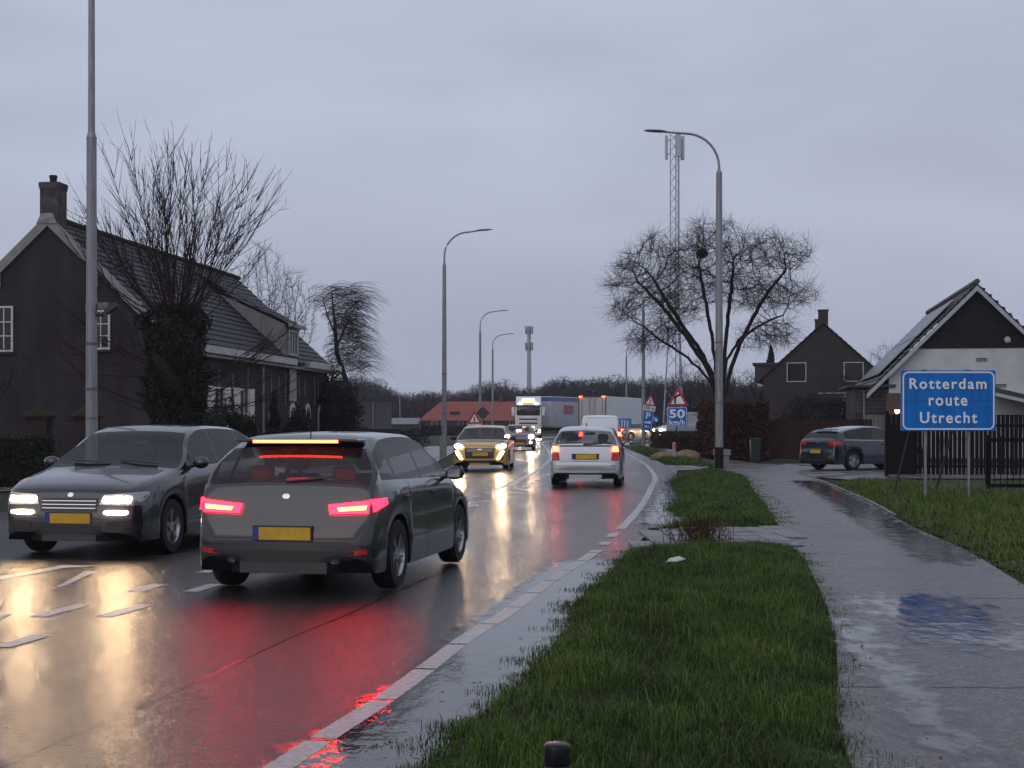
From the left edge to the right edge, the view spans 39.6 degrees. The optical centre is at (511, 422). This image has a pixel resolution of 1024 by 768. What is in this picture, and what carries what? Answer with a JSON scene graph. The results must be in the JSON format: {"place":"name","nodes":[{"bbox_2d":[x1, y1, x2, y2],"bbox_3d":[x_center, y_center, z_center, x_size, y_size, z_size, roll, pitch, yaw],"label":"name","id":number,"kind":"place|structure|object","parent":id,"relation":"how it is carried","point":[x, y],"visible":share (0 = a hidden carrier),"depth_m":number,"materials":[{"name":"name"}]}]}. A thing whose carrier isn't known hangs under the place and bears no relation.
{"place":"outdoors","nodes":[
{"label":"outdoors","id":0,"kind":"place"},
{"bbox_2d":[0,437,674,767],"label":"road","id":1,"kind":"structure","parent":0,"point":[80,669],"depth_m":10.49,"materials":[{"name":"grey asphalt"}]},
{"bbox_2d":[7,424,247,552],"bbox_3d":[-4.582,0.777,17.936,2.126,1.500,4.278,0,0,10],"label":"family car","id":2,"kind":"object","parent":1,"relation":"on","point":[146,482],"visible":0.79,"depth_m":16.43,"materials":[{"name":"paint"}]},
{"bbox_2d":[0,482,604,766],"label":"road seams","id":3,"kind":"object","parent":1,"relation":"on","point":[253,654],"visible":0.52,"depth_m":9.02,"materials":[{"name":"black"}]},
{"bbox_2d":[0,440,657,767],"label":"road markings","id":4,"kind":"object","parent":1,"relation":"on","point":[299,753],"visible":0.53,"depth_m":10.08,"materials":[{"name":"paint"}]},
{"bbox_2d":[200,425,468,588],"bbox_3d":[-1.633,0.775,14.434,2.096,1.504,4.033,0,0,11],"label":"hatchback car","id":5,"kind":"object","parent":1,"relation":"on","point":[383,509],"visible":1,"depth_m":12.68,"materials":[{"name":"paint"}]},
{"bbox_2d":[269,558,621,767],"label":"puddle","id":6,"kind":"object","parent":1,"relation":"on","point":[456,675],"visible":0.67,"depth_m":8.31,"materials":[{"name":"black liquid"}]},
{"bbox_2d":[477,407,488,418],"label":"diamond sign","id":7,"kind":"object","parent":1,"relation":"on","point":[482,412],"visible":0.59,"depth_m":107.99,"materials":[{"name":"grey metal"}]},
{"bbox_2d":[451,425,515,470],"bbox_3d":[-0.881,0.812,45.884,2.096,1.430,4.082,0,0,3],"label":"hatchback car","id":8,"kind":"object","parent":1,"relation":"on","point":[483,444],"visible":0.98,"depth_m":44.24,"materials":[{"name":"yellow paint"}]},
{"bbox_2d":[479,310,507,424],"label":"street lamp","id":9,"kind":"object","parent":1,"relation":"on","point":[480,407],"visible":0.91,"depth_m":113.91,"materials":[{"name":"grey metal"}]},
{"bbox_2d":[507,424,538,450],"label":"car","id":10,"kind":"object","parent":1,"relation":"on","point":[524,435],"visible":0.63,"depth_m":75.51,"materials":[{"name":"paint"}]},
{"bbox_2d":[512,396,544,437],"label":"truck tractor","id":11,"kind":"object","parent":1,"relation":"on","point":[529,410],"visible":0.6,"depth_m":132.01,"materials":[{"name":"white metal"}]},
{"bbox_2d":[541,396,577,430],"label":"curtain trailer","id":12,"kind":"object","parent":1,"relation":"on","point":[561,412],"visible":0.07,"depth_m":136.38,"materials":[{"name":"white fabric"}]},
{"bbox_2d":[550,423,630,485],"bbox_3d":[1.919,0.773,35.289,2.046,1.508,4.222,0,0,6],"label":"hatchback car","id":13,"kind":"object","parent":1,"relation":"on","point":[587,452],"visible":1,"depth_m":33.30,"materials":[{"name":"silver paint"}]},
{"bbox_2d":[581,415,626,444],"bbox_3d":[3.620,0.622,58.200,2.210,1.810,4.350,0,0,4],"label":"compact van","id":14,"kind":"object","parent":1,"relation":"on","point":[603,420],"visible":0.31,"depth_m":56.16,"materials":[{"name":"white paint"}]},
{"bbox_2d":[578,396,641,425],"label":"box trailer","id":15,"kind":"object","parent":1,"relation":"on","point":[623,407],"visible":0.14,"depth_m":126.22,"materials":[{"name":"white metal"}]},
{"bbox_2d":[620,423,652,440],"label":"grey car","id":16,"kind":"object","parent":1,"relation":"on","point":[633,431],"visible":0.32,"depth_m":118.25,"materials":[{"name":"paint"}]},
{"bbox_2d":[663,134,683,422],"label":"lattice mast","id":17,"kind":"object","parent":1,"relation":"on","point":[679,145],"visible":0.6,"depth_m":150.06,"materials":[{"name":"silver metal"}]},
{"bbox_2d":[653,412,699,433],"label":"delivery van","id":18,"kind":"object","parent":1,"relation":"on","point":[692,419],"visible":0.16,"depth_m":117.84,"materials":[{"name":"paint"}]},
{"bbox_2d":[422,394,558,432],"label":"red roofed barn","id":19,"kind":"structure","parent":0,"point":[460,412],"depth_m":201.32,"materials":[{"name":"brick"}]},
{"bbox_2d":[0,433,1023,755],"bbox_3d":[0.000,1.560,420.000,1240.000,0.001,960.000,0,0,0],"label":"ground","id":20,"kind":"structure","parent":0,"point":[434,441],"depth_m":51.14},
{"bbox_2d":[0,487,12,490],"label":"forecourt","id":21,"kind":"structure","parent":20,"relation":"on","point":[5,488],"depth_m":32.69,"materials":[{"name":"grey concrete"}]},
{"bbox_2d":[0,349,20,405],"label":"bare shrub","id":22,"kind":"object","parent":21,"relation":"on","point":[9,382],"visible":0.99,"depth_m":37.17,"materials":[{"name":"brown plant"}]},
{"bbox_2d":[0,434,56,486],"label":"dark hedge","id":23,"kind":"object","parent":21,"relation":"on","point":[19,461],"visible":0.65,"depth_m":33.44,"materials":[{"name":"green plant"}]},
{"bbox_2d":[21,404,56,468],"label":"gate pillar","id":24,"kind":"structure","parent":21,"relation":"on","point":[39,419],"depth_m":37.72,"materials":[{"name":"brick"}]},
{"bbox_2d":[68,405,103,447],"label":"gate pillar","id":25,"kind":"structure","parent":20,"relation":"on","point":[78,416],"depth_m":37.72,"materials":[{"name":"brick"}]},
{"bbox_2d":[49,423,72,457],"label":"iron gate","id":26,"kind":"structure","parent":25,"relation":"attached to","point":[62,437],"depth_m":37.99,"materials":[{"name":"black metal"}]},
{"bbox_2d":[85,0,97,436],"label":"street lamp","id":27,"kind":"object","parent":20,"relation":"on","point":[91,417],"visible":0.92,"depth_m":27.92,"materials":[{"name":"grey metal"}]},
{"bbox_2d":[83,302,118,390],"bbox_3d":[-8.091,-1.489,28.000,0.691,1.732,0.232,0,0,0],"label":"traffic camera","id":28,"kind":"object","parent":27,"relation":"attached to","point":[107,308],"visible":1,"depth_m":27.93,"materials":[{"name":"black plastic"}]},
{"bbox_2d":[1,112,313,424],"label":"pollard tree","id":29,"kind":"object","parent":20,"relation":"on","point":[175,339],"visible":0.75,"depth_m":35.54,"materials":[{"name":"brown plant"}]},
{"bbox_2d":[0,175,341,458],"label":"farmhouse","id":30,"kind":"object","parent":20,"relation":"on","point":[40,271],"visible":0.53,"depth_m":44.09,"materials":[{"name":"paint"}]},
{"bbox_2d":[0,306,14,353],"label":"window","id":31,"kind":"structure","parent":30,"relation":"in","point":[6,312],"depth_m":44.15,"materials":[{"name":"white"}]},
{"bbox_2d":[97,310,111,351],"bbox_3d":[-12.663,-2.808,43.749,0.720,1.290,0.100,0,0,7],"label":"window","id":32,"kind":"structure","parent":30,"relation":"in","point":[103,323],"depth_m":43.76,"materials":[{"name":"white wood"}]},
{"bbox_2d":[215,387,223,413],"bbox_3d":[-9.769,-0.295,47.381,0.050,1.750,1.000,0,0,7],"label":"window","id":33,"kind":"structure","parent":30,"relation":"in","point":[216,388],"depth_m":47.39,"materials":[{"name":"black glass"}]},
{"bbox_2d":[240,389,248,416],"bbox_3d":[-9.439,-0.295,50.057,0.050,1.750,1.000,0,0,7],"label":"window","id":34,"kind":"structure","parent":30,"relation":"in","point":[244,396],"depth_m":50.20,"materials":[{"name":"black glass"}]},
{"bbox_2d":[209,395,272,437],"bbox_3d":[-8.775,0.485,43.975,2.299,2.648,2.124,0,0,40],"label":"evergreen shrub","id":35,"kind":"object","parent":20,"relation":"on","point":[247,426],"visible":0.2,"depth_m":43.70,"materials":[{"name":"green plant"}]},
{"bbox_2d":[318,361,364,431],"bbox_3d":[-7.520,-0.324,61.066,2.174,4.623,2.233,0,0,-36],"label":"climbing shrub","id":36,"kind":"object","parent":20,"relation":"on","point":[341,415],"visible":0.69,"depth_m":60.58,"materials":[{"name":"green plant"}]},
{"bbox_2d":[391,418,422,434],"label":"pale shed","id":37,"kind":"structure","parent":20,"relation":"on","point":[402,424],"depth_m":160.00,"materials":[{"name":"grey"}]},
{"bbox_2d":[424,446,453,461],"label":"footpath","id":38,"kind":"structure","parent":20,"relation":"on","point":[433,452],"depth_m":73.57,"materials":[{"name":"grey concrete"}]},
{"bbox_2d":[198,408,224,426],"bbox_3d":[-9.233,0.614,41.977,1.866,2.138,1.717,0,0,0],"label":"evergreen shrub","id":39,"kind":"object","parent":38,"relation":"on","point":[212,421],"visible":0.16,"depth_m":41.80,"materials":[{"name":"green plant"}]},
{"bbox_2d":[442,229,492,455],"bbox_3d":[-2.019,-3.584,64.004,2.286,10.228,0.291,0,0,0],"label":"street lamp","id":40,"kind":"object","parent":38,"relation":"on","point":[444,391],"visible":0.98,"depth_m":63.92,"materials":[{"name":"grey metal"}]},
{"bbox_2d":[421,424,507,435],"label":"field hedge","id":41,"kind":"object","parent":20,"relation":"on","point":[436,430],"visible":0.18,"depth_m":164.16,"materials":[{"name":"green plant"}]},
{"bbox_2d":[467,411,480,425],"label":"warning sign","id":42,"kind":"object","parent":20,"relation":"on","point":[474,419],"visible":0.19,"depth_m":69.96,"materials":[{"name":"red"}]},
{"bbox_2d":[492,333,513,424],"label":"street lamp","id":43,"kind":"object","parent":20,"relation":"on","point":[493,379],"visible":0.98,"depth_m":143.93,"materials":[{"name":"grey metal"}]},
{"bbox_2d":[329,372,762,429],"bbox_3d":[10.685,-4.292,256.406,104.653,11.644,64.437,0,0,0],"label":"woodland","id":44,"kind":"object","parent":20,"relation":"on","point":[581,388],"visible":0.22,"depth_m":235.57,"materials":[{"name":"plant"}]},
{"bbox_2d":[419,442,713,466],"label":"grass","id":45,"kind":"structure","parent":20,"relation":"on","point":[649,452],"depth_m":55.12,"materials":[{"name":"green plant"}]},
{"bbox_2d":[619,418,630,440],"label":"lane sign","id":46,"kind":"object","parent":20,"relation":"on","point":[625,423],"visible":0.87,"depth_m":89.98,"materials":[{"name":"blue metal"}]},
{"bbox_2d":[610,285,644,445],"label":"street lamp","id":47,"kind":"object","parent":20,"relation":"on","point":[643,384],"visible":0.43,"depth_m":92.91,"materials":[{"name":"grey metal"}]},
{"bbox_2d":[625,343,634,396],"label":"street lamp","id":48,"kind":"object","parent":20,"relation":"on","point":[626,374],"visible":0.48,"depth_m":159.95,"materials":[{"name":"grey metal"}]},
{"bbox_2d":[371,531,917,767],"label":"verge","id":49,"kind":"structure","parent":20,"relation":"on","point":[507,714],"depth_m":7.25,"materials":[{"name":"green plant"}]},
{"bbox_2d":[543,741,570,767],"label":"bollard","id":50,"kind":"object","parent":49,"relation":"on","point":[556,754],"visible":1,"depth_m":4.96,"materials":[{"name":"black plastic"}]},
{"bbox_2d":[630,372,674,428],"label":"bare tree","id":51,"kind":"object","parent":20,"relation":"on","point":[655,414],"visible":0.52,"depth_m":169.92,"materials":[{"name":"brown plant"}]},
{"bbox_2d":[649,430,700,448],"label":"hedge","id":52,"kind":"object","parent":20,"relation":"on","point":[663,439],"visible":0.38,"depth_m":81.76,"materials":[{"name":"brown plant"}]},
{"bbox_2d":[644,129,723,469],"bbox_3d":[5.562,-3.984,46.081,2.563,11.028,0.297,0,0,4],"label":"street lamp","id":53,"kind":"object","parent":20,"relation":"on","point":[719,459],"visible":0.93,"depth_m":45.91,"materials":[{"name":"grey metal"}]},
{"bbox_2d":[662,364,711,411],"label":"bare tree","id":54,"kind":"object","parent":20,"relation":"on","point":[689,396],"visible":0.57,"depth_m":134.83,"materials":[{"name":"brown plant"}]},
{"bbox_2d":[666,465,707,476],"bbox_3d":[5.056,1.522,42.047,1.486,0.001,16.260,0,0,8],"label":"pavement apron","id":55,"kind":"object","parent":20,"relation":"on","point":[673,468],"visible":0.8,"depth_m":47.70,"materials":[{"name":"grey concrete"}]},
{"bbox_2d":[670,442,704,452],"bbox_3d":[8.114,1.198,61.923,2.326,0.838,3.446,0,0,0],"label":"shrub","id":56,"kind":"object","parent":20,"relation":"on","point":[692,446],"visible":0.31,"depth_m":61.45,"materials":[{"name":"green plant"}]},
{"bbox_2d":[676,353,733,426],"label":"bare tree","id":57,"kind":"object","parent":20,"relation":"on","point":[698,392],"visible":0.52,"depth_m":104.85,"materials":[{"name":"brown plant"}]},
{"bbox_2d":[594,202,827,400],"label":"bare tree","id":58,"kind":"object","parent":20,"relation":"on","point":[678,324],"visible":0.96,"depth_m":67.20,"materials":[{"name":"brown plant"}]},
{"bbox_2d":[644,466,798,529],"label":"grass","id":59,"kind":"structure","parent":20,"relation":"on","point":[734,494],"depth_m":26.18,"materials":[{"name":"green plant"}]},
{"bbox_2d":[713,449,730,467],"bbox_3d":[6.986,1.220,47.350,0.540,0.620,0.360,0,0,0],"label":"utility cabinet","id":60,"kind":"object","parent":20,"relation":"on","point":[726,453],"visible":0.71,"depth_m":47.20,"materials":[{"name":"grey metal"}]},
{"bbox_2d":[695,399,771,460],"bbox_3d":[9.186,0.313,59.400,2.527,2.558,5.533,0,0,0],"label":"beech hedge","id":61,"kind":"object","parent":20,"relation":"on","point":[743,421],"visible":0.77,"depth_m":57.10,"materials":[{"name":"brown plant"}]},
{"bbox_2d":[710,367,760,411],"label":"bare tree","id":62,"kind":"object","parent":20,"relation":"on","point":[741,387],"visible":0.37,"depth_m":109.89,"materials":[{"name":"brown plant"}]},
{"bbox_2d":[729,367,762,400],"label":"bare tree","id":63,"kind":"object","parent":20,"relation":"on","point":[752,390],"visible":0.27,"depth_m":100.07,"materials":[{"name":"brown plant"}]},
{"bbox_2d":[749,438,760,462],"bbox_3d":[9.223,1.070,53.995,0.380,0.920,0.430,0,0,0],"label":"green bin","id":64,"kind":"object","parent":20,"relation":"on","point":[754,444],"visible":1,"depth_m":53.80,"materials":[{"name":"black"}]},
{"bbox_2d":[759,346,774,397],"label":"spruce tree","id":65,"kind":"object","parent":20,"relation":"on","point":[770,359],"visible":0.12,"depth_m":111.87,"materials":[{"name":"green plant"}]},
{"bbox_2d":[775,392,845,443],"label":"garden bush","id":66,"kind":"object","parent":20,"relation":"on","point":[820,404],"visible":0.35,"depth_m":71.53,"materials":[{"name":"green plant"}]},
{"bbox_2d":[752,309,872,444],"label":"brown brick house","id":67,"kind":"structure","parent":20,"relation":"on","point":[825,345],"depth_m":95.19,"materials":[{"name":"brick"}]},
{"bbox_2d":[787,362,805,381],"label":"window","id":68,"kind":"structure","parent":67,"relation":"in","point":[796,371],"depth_m":95.35,"materials":[{"name":"black glass"}]},
{"bbox_2d":[844,362,863,381],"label":"window","id":69,"kind":"structure","parent":67,"relation":"in","point":[858,365],"depth_m":94.56,"materials":[{"name":"black glass"}]},
{"bbox_2d":[761,419,871,459],"bbox_3d":[11.852,0.707,57.570,5.314,1.646,0.172,0,0,11],"label":"wooden fence","id":70,"kind":"object","parent":20,"relation":"on","point":[801,429],"visible":0.37,"depth_m":57.56,"materials":[{"name":"brown wood"}]},
{"bbox_2d":[806,358,864,418],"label":"bare tree","id":71,"kind":"object","parent":20,"relation":"on","point":[845,378],"visible":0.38,"depth_m":79.95,"materials":[{"name":"brown plant"}]},
{"bbox_2d":[838,384,895,428],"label":"timber shed","id":72,"kind":"structure","parent":20,"relation":"on","point":[861,405],"depth_m":60.93,"materials":[{"name":"wood"}]},
{"bbox_2d":[865,415,883,428],"bbox_3d":[15.580,0.580,60.864,0.920,1.800,0.082,0,0,10],"label":"door","id":73,"kind":"structure","parent":72,"relation":"in","point":[877,420],"depth_m":60.83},
{"bbox_2d":[886,393,900,423],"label":"lantern wall","id":74,"kind":"structure","parent":20,"relation":"on","point":[893,401],"depth_m":59.64,"materials":[{"name":"brick"}]},
{"bbox_2d":[830,475,1023,584],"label":"verge","id":75,"kind":"structure","parent":20,"relation":"on","point":[953,482],"depth_m":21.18,"materials":[{"name":"green plant"}]},
{"bbox_2d":[385,496,1003,767],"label":"fallen leaves","id":76,"kind":"object","parent":75,"relation":"on","point":[940,757],"visible":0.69,"depth_m":7.94,"materials":[{"name":"brown plant"}]},
{"bbox_2d":[893,370,995,498],"bbox_3d":[8.331,0.295,28.043,1.812,2.598,1.754,0,0,-1],"label":"direction sign","id":77,"kind":"object","parent":75,"relation":"on","point":[948,400],"visible":0.98,"depth_m":27.18,"materials":[{"name":"blue"}]},
{"bbox_2d":[985,435,1023,489],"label":"rail fence","id":78,"kind":"object","parent":75,"relation":"on","point":[988,441],"visible":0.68,"depth_m":30.96,"materials":[{"name":"black metal"}]},
{"bbox_2d":[841,278,1023,458],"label":"white house","id":79,"kind":"structure","parent":20,"relation":"on","point":[977,327],"depth_m":60.00,"materials":[{"name":"grey"}]},
{"bbox_2d":[0,0,1023,399],"label":"sky","id":80,"kind":"structure","parent":0,"point":[891,131],"materials":[{"name":"grey"}]},
{"bbox_2d":[525,326,532,394],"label":"cell tower","id":81,"kind":"structure","parent":0,"point":[529,343],"depth_m":399.53,"materials":[{"name":"silver metal"}]},
{"bbox_2d":[648,516,687,527],"bbox_3d":[3.571,1.521,29.159,0.815,0.001,17.797,0,0,8],"label":"shoulder","id":82,"kind":"object","parent":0,"point":[652,525],"visible":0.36,"depth_m":20.92},
{"bbox_2d":[636,483,682,524],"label":"puddle","id":83,"kind":"object","parent":82,"relation":"on","point":[650,517],"visible":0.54,"depth_m":24.43,"materials":[{"name":"black liquid"}]},
{"bbox_2d":[628,526,806,547],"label":"pavement","id":84,"kind":"structure","parent":0,"point":[776,534],"depth_m":18.78,"materials":[{"name":"grey concrete"}]},
{"bbox_2d":[657,510,735,542],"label":"dry weeds","id":85,"kind":"object","parent":84,"relation":"on","point":[705,529],"visible":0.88,"depth_m":17.48,"materials":[{"name":"brown plant"}]},
{"bbox_2d":[645,444,1023,767],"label":"cycle path","id":86,"kind":"structure","parent":0,"point":[987,690],"depth_m":10.94,"materials":[{"name":"grey asphalt"}]},
{"bbox_2d":[797,471,895,514],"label":"path kerb","id":87,"kind":"structure","parent":86,"relation":"on","point":[887,510],"depth_m":29.23,"materials":[{"name":"concrete"}]},
{"bbox_2d":[795,481,980,564],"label":"puddle","id":88,"kind":"object","parent":86,"relation":"on","point":[934,552],"visible":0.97,"depth_m":20.26,"materials":[{"name":"black liquid"}]},
{"bbox_2d":[826,616,1012,767],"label":"puddle","id":89,"kind":"object","parent":86,"relation":"on","point":[920,706],"visible":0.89,"depth_m":7.69,"materials":[{"name":"black liquid"}]},
{"bbox_2d":[831,591,1023,655],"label":"puddle","id":90,"kind":"object","parent":86,"relation":"on","point":[969,623],"visible":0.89,"depth_m":10.81,"materials":[{"name":"black liquid"}]},
{"bbox_2d":[762,464,1023,479],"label":"driveway","id":91,"kind":"structure","parent":0,"point":[841,471],"depth_m":43.89,"materials":[{"name":"grey concrete"}]},
{"bbox_2d":[800,426,922,470],"bbox_3d":[11.491,0.822,46.155,4.343,1.410,2.116,0,0,-29],"label":"parked car","id":92,"kind":"object","parent":91,"relation":"on","point":[852,448],"visible":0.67,"depth_m":45.00,"materials":[{"name":"blue paint"}]},
{"bbox_2d":[885,413,916,475],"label":"garden gate","id":93,"kind":"structure","parent":91,"relation":"on","point":[895,438],"depth_m":39.91,"materials":[{"name":"black wood"}]},
{"bbox_2d":[884,411,1023,475],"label":"picket fence","id":94,"kind":"object","parent":91,"relation":"on","point":[1015,425],"visible":0.38,"depth_m":40.22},
{"bbox_2d":[888,474,1023,477],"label":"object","id":95,"kind":"structure","parent":0,"point":[956,475],"depth_m":39.16,"materials":[{"name":"grey concrete"}]},
{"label":"verge","id":96,"kind":"structure","parent":0,"visible":0},
{"bbox_2d":[235,240,297,320],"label":"bare tree","id":97,"kind":"object","parent":96,"relation":"on","point":[268,290],"visible":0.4,"depth_m":83.93,"materials":[{"name":"brown plant"}]},
{"bbox_2d":[265,389,281,433],"bbox_3d":[-8.322,0.205,50.028,0.957,2.755,1.020,0,0,0],"label":"conifer shrub","id":98,"kind":"object","parent":96,"relation":"on","point":[274,422],"visible":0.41,"depth_m":49.88,"materials":[{"name":"green plant"}]},
{"bbox_2d":[265,266,318,349],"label":"bare tree","id":99,"kind":"object","parent":96,"relation":"on","point":[295,306],"visible":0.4,"depth_m":87.91,"materials":[{"name":"brown plant"}]},
{"bbox_2d":[282,400,315,432],"bbox_3d":[-8.194,0.458,55.022,1.262,2.594,1.314,0,0,43],"label":"conifer shrub","id":100,"kind":"object","parent":96,"relation":"on","point":[299,421],"visible":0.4,"depth_m":54.75,"materials":[{"name":"green plant"}]},
{"bbox_2d":[306,280,393,422],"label":"willow tree","id":101,"kind":"object","parent":96,"relation":"on","point":[348,318],"visible":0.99,"depth_m":91.65,"materials":[{"name":"brown plant"}]},
{"bbox_2d":[356,402,391,428],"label":"sign board","id":102,"kind":"object","parent":96,"relation":"on","point":[377,415],"visible":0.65,"depth_m":94.98,"materials":[{"name":"grey"}]},
{"bbox_2d":[352,427,429,444],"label":"hedge","id":103,"kind":"object","parent":96,"relation":"on","point":[411,435],"visible":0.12,"depth_m":83.73,"materials":[{"name":"green plant"}]},
{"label":"verge","id":104,"kind":"structure","parent":0,"visible":0},
{"bbox_2d":[636,394,655,447],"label":"parking sign","id":105,"kind":"object","parent":104,"relation":"on","point":[649,405],"visible":0.99,"depth_m":78.01,"materials":[{"name":"blue metal"}]},
{"bbox_2d":[650,451,677,459],"bbox_3d":[6.283,1.363,58.143,1.308,0.340,0.901,0,0,0],"label":"boulder","id":106,"kind":"object","parent":104,"relation":"on","point":[659,454],"visible":0.45,"depth_m":57.91,"materials":[{"name":"brown stone"}]},
{"bbox_2d":[667,387,687,451],"bbox_3d":[6.984,0.082,60.011,0.912,3.096,0.097,0,0,-2],"label":"speed sign","id":107,"kind":"object","parent":104,"relation":"on","point":[676,416],"visible":1,"depth_m":59.97,"materials":[{"name":"blue metal"}]},
{"bbox_2d":[676,449,701,458],"bbox_3d":[7.164,1.324,58.161,1.239,0.433,0.971,0,0,0],"label":"boulder","id":108,"kind":"object","parent":104,"relation":"on","point":[691,453],"visible":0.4,"depth_m":57.88,"materials":[{"name":"brown stone"}]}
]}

